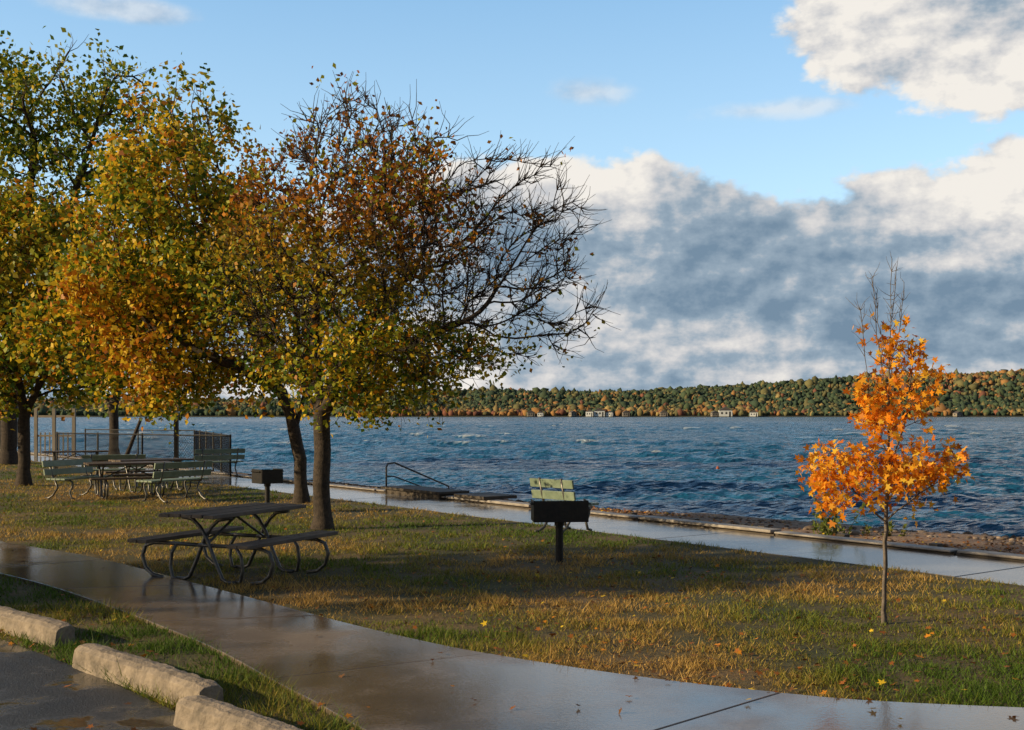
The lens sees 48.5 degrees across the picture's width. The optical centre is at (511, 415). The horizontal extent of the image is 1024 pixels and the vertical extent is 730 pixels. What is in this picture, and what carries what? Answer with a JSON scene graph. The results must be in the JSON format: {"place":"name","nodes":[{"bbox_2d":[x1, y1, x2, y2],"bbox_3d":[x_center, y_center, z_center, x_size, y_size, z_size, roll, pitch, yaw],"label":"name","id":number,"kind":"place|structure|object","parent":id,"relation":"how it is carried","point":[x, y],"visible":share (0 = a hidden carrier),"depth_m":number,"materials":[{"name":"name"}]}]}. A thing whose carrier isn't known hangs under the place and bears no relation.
{"place":"outdoors","nodes":[
{"label":"outdoors","id":0,"kind":"place"},
{"bbox_2d":[0,639,182,729],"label":"parking lot","id":1,"kind":"structure","parent":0,"point":[36,693],"depth_m":7.15,"materials":[{"name":"grey asphalt"}]},
{"bbox_2d":[173,695,302,729],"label":"concrete kerb","id":2,"kind":"structure","parent":1,"relation":"on","point":[198,712],"depth_m":6.33,"materials":[{"name":"beige concrete"}]},
{"bbox_2d":[0,454,1023,729],"bbox_3d":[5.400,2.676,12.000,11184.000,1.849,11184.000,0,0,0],"label":"ground","id":3,"kind":"structure","parent":0,"point":[490,586],"depth_m":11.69,"materials":[{"name":"green plant"}]},
{"bbox_2d":[0,416,17,446],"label":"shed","id":4,"kind":"structure","parent":3,"relation":"on","point":[0,433],"depth_m":60.55,"materials":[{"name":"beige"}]},
{"bbox_2d":[0,605,74,646],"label":"concrete kerb","id":5,"kind":"structure","parent":3,"relation":"on","point":[44,628],"depth_m":9.07,"materials":[{"name":"beige concrete"}]},
{"bbox_2d":[0,162,142,485],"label":"maple tree","id":6,"kind":"object","parent":3,"relation":"on","point":[27,255],"visible":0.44,"depth_m":28.47,"materials":[{"name":"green plant"}]},
{"bbox_2d":[41,450,108,477],"bbox_3d":[-12.739,1.418,33.230,1.809,0.762,1.812,0,0,-20],"label":"picnic table","id":7,"kind":"object","parent":3,"relation":"on","point":[76,452],"visible":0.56,"depth_m":32.96,"materials":[{"name":"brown wood"}]},
{"bbox_2d":[41,458,111,499],"bbox_3d":[-9.498,1.378,24.851,0.785,0.848,1.500,0,0,20],"label":"park bench","id":8,"kind":"object","parent":3,"relation":"on","point":[60,471],"visible":0.81,"depth_m":24.71,"materials":[{"name":"wood"}]},
{"bbox_2d":[0,26,202,463],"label":"ash tree","id":9,"kind":"object","parent":3,"relation":"on","point":[22,80],"visible":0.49,"depth_m":41.06,"materials":[{"name":"green plant"}]},
{"bbox_2d":[81,454,145,484],"bbox_3d":[-9.924,1.378,28.358,1.500,0.848,0.785,0,0,-20],"label":"park bench","id":10,"kind":"object","parent":3,"relation":"on","point":[114,457],"visible":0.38,"depth_m":28.15,"materials":[{"name":"green wood"}]},
{"bbox_2d":[25,274,217,454],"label":"maple tree","id":11,"kind":"object","parent":3,"relation":"on","point":[113,420],"depth_m":47.83,"materials":[{"name":"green plant"}]},
{"bbox_2d":[81,461,177,498],"bbox_3d":[-8.456,1.418,25.116,1.808,0.762,1.812,0,0,-28],"label":"picnic table","id":12,"kind":"object","parent":3,"relation":"on","point":[113,477],"visible":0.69,"depth_m":24.90,"materials":[{"name":"brown wood"}]},
{"bbox_2d":[125,417,142,454],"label":"leaning post","id":13,"kind":"object","parent":3,"relation":"on","point":[135,432],"visible":0.69,"depth_m":44.02,"materials":[{"name":"brown wood"}]},
{"bbox_2d":[72,643,223,705],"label":"concrete kerb","id":14,"kind":"structure","parent":3,"relation":"on","point":[140,670],"depth_m":7.43,"materials":[{"name":"beige concrete"}]},
{"bbox_2d":[104,458,193,492],"bbox_3d":[-8.550,1.418,27.000,1.807,0.762,1.812,0,0,-40],"label":"picnic table","id":15,"kind":"object","parent":3,"relation":"on","point":[155,459],"visible":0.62,"depth_m":26.88,"materials":[{"name":"brown wood"}]},
{"bbox_2d":[0,52,342,502],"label":"maple tree","id":16,"kind":"object","parent":3,"relation":"on","point":[159,295],"visible":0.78,"depth_m":22.30,"materials":[{"name":"yellow plant"}]},
{"bbox_2d":[136,460,212,502],"bbox_3d":[-7.084,1.378,23.962,0.785,0.848,1.500,0,0,34],"label":"park bench","id":17,"kind":"object","parent":3,"relation":"on","point":[162,474],"visible":1,"depth_m":23.78,"materials":[{"name":"green wood"}]},
{"bbox_2d":[174,407,179,477],"bbox_3d":[-9.235,0.812,31.304,0.220,2.075,0.220,0,0,0],"label":"light post","id":18,"kind":"object","parent":3,"relation":"on","point":[176,444],"visible":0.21,"depth_m":31.25,"materials":[{"name":"black metal"}]},
{"bbox_2d":[127,502,337,585],"bbox_3d":[-3.080,1.418,12.700,1.812,0.762,1.659,0,0,25],"label":"picnic table","id":19,"kind":"object","parent":3,"relation":"on","point":[229,513],"visible":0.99,"depth_m":12.49,"materials":[{"name":"grey wood"}]},
{"bbox_2d":[251,468,283,502],"bbox_3d":[-4.503,1.380,20.975,0.519,0.780,0.432,0,0,-38],"label":"pedestal grill","id":20,"kind":"object","parent":3,"relation":"on","point":[267,478],"visible":0.98,"depth_m":20.84,"materials":[{"name":"metal"}]},
{"bbox_2d":[175,63,619,529],"bbox_3d":[-1.918,-1.791,18.112,6.526,7.205,5.716,0,0,-34],"label":"maple tree","id":21,"kind":"object","parent":3,"relation":"on","point":[349,352],"visible":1,"depth_m":17.27,"materials":[{"name":"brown plant"}]},
{"bbox_2d":[0,467,1023,729],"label":"fallen leaves","id":22,"kind":"object","parent":3,"relation":"on","point":[968,543],"visible":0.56,"depth_m":9.93,"materials":[{"name":"orange plant"}]},
{"bbox_2d":[17,451,1023,562],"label":"seawall","id":23,"kind":"object","parent":3,"relation":"on","point":[935,548],"visible":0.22,"depth_m":17.58,"materials":[{"name":"grey concrete"}]},
{"bbox_2d":[454,492,516,499],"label":"timber platform","id":24,"kind":"structure","parent":23,"relation":"on","point":[485,496],"depth_m":23.43,"materials":[{"name":"wood"}]},
{"bbox_2d":[31,455,1023,585],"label":"promenade","id":25,"kind":"structure","parent":3,"relation":"on","point":[952,566],"depth_m":16.57,"materials":[{"name":"grey concrete"}]},
{"bbox_2d":[34,408,75,456],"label":"wooden gate","id":26,"kind":"structure","parent":25,"relation":"on","point":[53,416],"depth_m":49.95,"materials":[{"name":"beige wood"}]},
{"bbox_2d":[56,432,230,476],"bbox_3d":[-11.888,1.330,35.819,9.027,1.540,0.260,0,0,37],"label":"chain link fence","id":27,"kind":"object","parent":25,"relation":"on","point":[141,441],"visible":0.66,"depth_m":35.53,"materials":[{"name":"galvanised steel"}]},
{"bbox_2d":[85,429,228,473],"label":"chain link fence","id":28,"kind":"object","parent":25,"relation":"on","point":[199,432],"visible":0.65,"depth_m":44.48,"materials":[{"name":"galvanised steel"}]},
{"bbox_2d":[189,448,244,476],"bbox_3d":[-8.601,1.378,33.176,1.500,0.848,0.785,0,0,-35],"label":"park bench","id":29,"kind":"object","parent":25,"relation":"on","point":[213,457],"visible":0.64,"depth_m":33.00,"materials":[{"name":"wood"}]},
{"bbox_2d":[528,498,590,561],"bbox_3d":[0.592,1.430,14.027,0.758,0.780,0.432,0,0,-4],"label":"pedestal grill","id":30,"kind":"object","parent":3,"relation":"on","point":[558,513],"visible":0.99,"depth_m":13.82,"materials":[{"name":"metal"}]},
{"bbox_2d":[529,477,598,533],"bbox_3d":[0.792,1.378,17.553,0.785,0.848,0.900,0,0,-44],"label":"park bench","id":31,"kind":"object","parent":3,"relation":"on","point":[543,495],"visible":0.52,"depth_m":17.39,"materials":[{"name":"green wood"}]},
{"bbox_2d":[307,480,1023,551],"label":"beach pebbles","id":32,"kind":"object","parent":3,"relation":"on","point":[1013,538],"visible":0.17,"depth_m":19.06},
{"bbox_2d":[811,495,865,534],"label":"shore weeds","id":33,"kind":"object","parent":3,"relation":"on","point":[824,525],"visible":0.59,"depth_m":17.37,"materials":[{"name":"green plant"}]},
{"bbox_2d":[862,520,907,535],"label":"shore weeds","id":34,"kind":"object","parent":3,"relation":"on","point":[867,528],"visible":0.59,"depth_m":17.22,"materials":[{"name":"green plant"}]},
{"bbox_2d":[794,252,975,622],"bbox_3d":[3.214,0.186,9.863,1.508,3.232,1.189,0,0,0],"label":"young maple tree","id":35,"kind":"object","parent":3,"relation":"on","point":[893,471],"visible":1,"depth_m":9.78,"materials":[{"name":"orange plant"}]},
{"bbox_2d":[0,541,1023,729],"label":"sidewalk","id":36,"kind":"structure","parent":0,"point":[395,682],"depth_m":7.53,"materials":[{"name":"grey concrete"}]},
{"bbox_2d":[0,0,1023,399],"label":"sky","id":37,"kind":"structure","parent":0,"point":[750,164],"materials":[{"name":"blue"}]},
{"bbox_2d":[17,417,1023,539],"bbox_3d":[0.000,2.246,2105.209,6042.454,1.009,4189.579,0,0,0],"label":"lake water","id":38,"kind":"structure","parent":0,"point":[666,464],"depth_m":59.63,"materials":[{"name":"blue liquid"}]},
{"bbox_2d":[381,462,468,499],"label":"beach steps","id":39,"kind":"structure","parent":38,"relation":"in","point":[422,491],"depth_m":25.48,"materials":[{"name":"grey concrete"}]},
{"bbox_2d":[30,379,1023,416],"bbox_3d":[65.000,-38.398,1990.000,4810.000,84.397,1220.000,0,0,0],"label":"hills","id":40,"kind":"structure","parent":0,"point":[938,397],"depth_m":1395.13,"materials":[{"name":"green plant"}]},
{"bbox_2d":[18,368,1023,415],"bbox_3d":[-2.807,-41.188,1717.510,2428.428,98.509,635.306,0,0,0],"label":"distant trees","id":41,"kind":"object","parent":40,"relation":"on","point":[758,396],"visible":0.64,"depth_m":1621.13,"materials":[{"name":"green plant"}]},
{"bbox_2d":[594,411,604,415],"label":"walls","id":42,"kind":"structure","parent":40,"relation":"on","point":[597,414],"depth_m":1390.81,"materials":[{"name":"white paint"}]},
{"bbox_2d":[718,410,731,415],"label":"walls","id":43,"kind":"structure","parent":40,"relation":"on","point":[723,411],"depth_m":1390.91,"materials":[{"name":"white paint"}]}
]}

